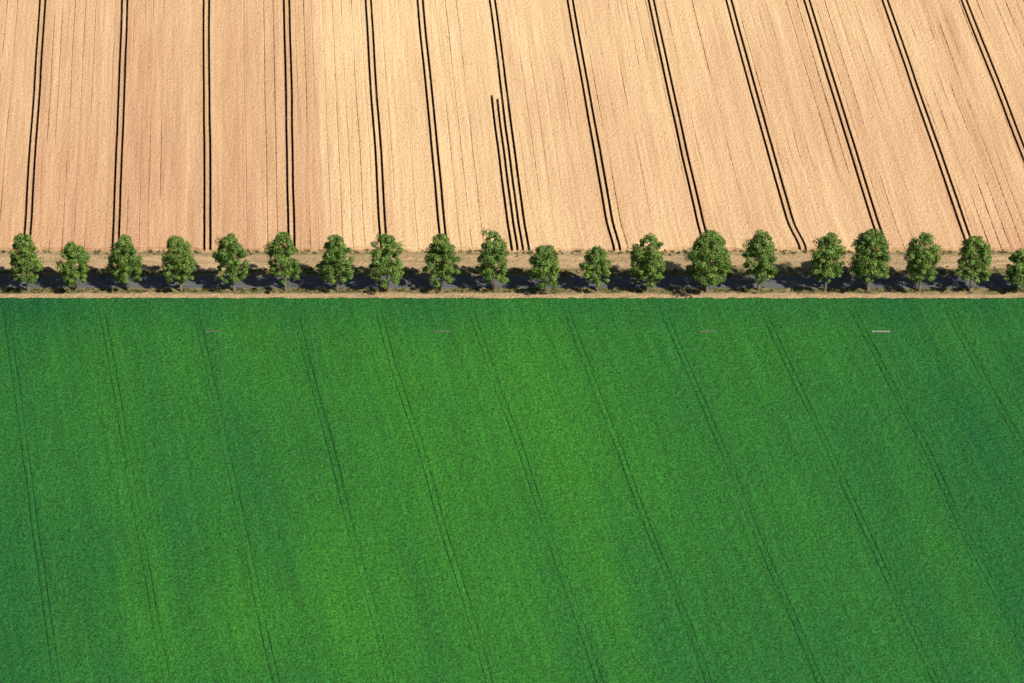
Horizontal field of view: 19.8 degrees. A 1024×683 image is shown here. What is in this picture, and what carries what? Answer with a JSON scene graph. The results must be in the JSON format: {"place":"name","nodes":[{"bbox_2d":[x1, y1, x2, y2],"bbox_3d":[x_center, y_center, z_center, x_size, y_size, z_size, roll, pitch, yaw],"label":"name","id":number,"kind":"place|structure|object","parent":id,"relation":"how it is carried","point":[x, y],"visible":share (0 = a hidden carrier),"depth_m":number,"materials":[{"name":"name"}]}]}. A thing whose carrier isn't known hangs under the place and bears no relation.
{"place":"outdoors","nodes":[
{"label":"outdoors","id":0,"kind":"place"},
{"bbox_2d":[0,297,1023,682],"bbox_3d":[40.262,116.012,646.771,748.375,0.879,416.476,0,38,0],"label":"green crop field","id":1,"kind":"structure","parent":0,"point":[520,489],"depth_m":746.28,"materials":[{"name":"green plant"}]},
{"bbox_2d":[0,0,1023,250],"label":"wheat field","id":2,"kind":"structure","parent":0,"point":[514,124],"depth_m":878.84,"materials":[{"name":"beige plant"}]},
{"bbox_2d":[0,276,1023,287],"bbox_3d":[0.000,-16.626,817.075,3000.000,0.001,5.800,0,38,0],"label":"road","id":3,"kind":"structure","parent":0,"point":[522,282],"depth_m":816.84,"materials":[{"name":"grey asphalt"}]},
{"label":"ground","id":4,"kind":"structure","parent":0,"visible":0},
{"bbox_2d":[9,233,43,291],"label":"linden tree","id":5,"kind":"object","parent":4,"relation":"on","point":[24,259],"visible":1,"depth_m":804.77,"materials":[{"name":"green plant"}]},
{"bbox_2d":[160,235,196,291],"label":"linden tree","id":6,"kind":"object","parent":4,"relation":"on","point":[174,261],"visible":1,"depth_m":805.19,"materials":[{"name":"green plant"}]},
{"bbox_2d":[212,232,249,291],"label":"linden tree","id":7,"kind":"object","parent":4,"relation":"on","point":[225,257],"visible":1,"depth_m":805.65,"materials":[{"name":"green plant"}]},
{"bbox_2d":[316,234,354,290],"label":"linden tree","id":8,"kind":"object","parent":4,"relation":"on","point":[333,258],"visible":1,"depth_m":805.53,"materials":[{"name":"green plant"}]},
{"bbox_2d":[422,232,461,290],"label":"linden tree","id":9,"kind":"object","parent":4,"relation":"on","point":[442,250],"visible":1,"depth_m":805.85,"materials":[{"name":"green plant"}]},
{"bbox_2d":[0,249,1023,275],"bbox_3d":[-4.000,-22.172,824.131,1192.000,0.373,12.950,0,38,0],"label":"grass verge","id":10,"kind":"object","parent":4,"relation":"on","point":[788,263],"depth_m":823.94,"materials":[{"name":"beige plant"}]},
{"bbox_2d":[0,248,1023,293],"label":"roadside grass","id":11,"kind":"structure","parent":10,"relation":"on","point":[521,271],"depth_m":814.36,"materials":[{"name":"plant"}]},
{"bbox_2d":[0,288,1023,298],"bbox_3d":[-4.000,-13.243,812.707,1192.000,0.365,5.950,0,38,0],"label":"grass verge","id":12,"kind":"object","parent":4,"relation":"on","point":[564,293],"depth_m":812.80,"materials":[{"name":"beige plant"}]},
{"bbox_2d":[56,241,90,291],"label":"linden tree","id":13,"kind":"object","parent":12,"relation":"on","point":[73,256],"visible":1,"depth_m":806.60,"materials":[{"name":"green plant"}]},
{"bbox_2d":[103,233,142,290],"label":"linden tree","id":14,"kind":"object","parent":12,"relation":"on","point":[123,257],"visible":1,"depth_m":805.80,"materials":[{"name":"green plant"}]},
{"bbox_2d":[264,232,301,290],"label":"linden tree","id":15,"kind":"object","parent":12,"relation":"on","point":[289,249],"visible":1,"depth_m":805.24,"materials":[{"name":"green plant"}]},
{"bbox_2d":[368,233,404,291],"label":"linden tree","id":16,"kind":"object","parent":12,"relation":"on","point":[383,260],"visible":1,"depth_m":804.62,"materials":[{"name":"green plant"}]},
{"bbox_2d":[475,228,508,290],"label":"linden tree","id":17,"kind":"object","parent":12,"relation":"on","point":[488,258],"visible":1,"depth_m":805.38,"materials":[{"name":"green plant"}]},
{"bbox_2d":[527,244,561,291],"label":"linden tree","id":18,"kind":"object","parent":12,"relation":"on","point":[543,260],"visible":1,"depth_m":805.99,"materials":[{"name":"green plant"}]},
{"bbox_2d":[902,232,942,291],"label":"linden tree","id":19,"kind":"object","parent":12,"relation":"on","point":[918,266],"visible":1,"depth_m":804.57,"materials":[{"name":"green plant"}]},
{"bbox_2d":[1003,248,1023,291],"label":"linden tree","id":20,"kind":"object","parent":12,"relation":"on","point":[1015,272],"visible":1,"depth_m":807.25,"materials":[{"name":"green plant"}]},
{"bbox_2d":[579,245,611,291],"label":"linden tree","id":21,"kind":"object","parent":4,"relation":"on","point":[597,265],"visible":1,"depth_m":806.63,"materials":[{"name":"green plant"}]},
{"bbox_2d":[630,233,665,290],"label":"linden tree","id":22,"kind":"object","parent":4,"relation":"on","point":[638,253],"visible":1,"depth_m":805.99,"materials":[{"name":"green plant"}]},
{"bbox_2d":[684,229,733,291],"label":"linden tree","id":23,"kind":"object","parent":4,"relation":"on","point":[709,245],"visible":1,"depth_m":802.92,"materials":[{"name":"green plant"}]},
{"bbox_2d":[742,229,778,290],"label":"linden tree","id":24,"kind":"object","parent":4,"relation":"on","point":[760,244],"visible":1,"depth_m":804.56,"materials":[{"name":"green plant"}]},
{"bbox_2d":[809,232,846,290],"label":"linden tree","id":25,"kind":"object","parent":4,"relation":"on","point":[824,252],"visible":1,"depth_m":804.56,"materials":[{"name":"green plant"}]},
{"bbox_2d":[848,228,890,290],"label":"linden tree","id":26,"kind":"object","parent":4,"relation":"on","point":[865,243],"visible":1,"depth_m":804.03,"materials":[{"name":"green plant"}]},
{"bbox_2d":[955,235,992,291],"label":"linden tree","id":27,"kind":"object","parent":4,"relation":"on","point":[978,251],"visible":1,"depth_m":805.38,"materials":[{"name":"green plant"}]}
]}

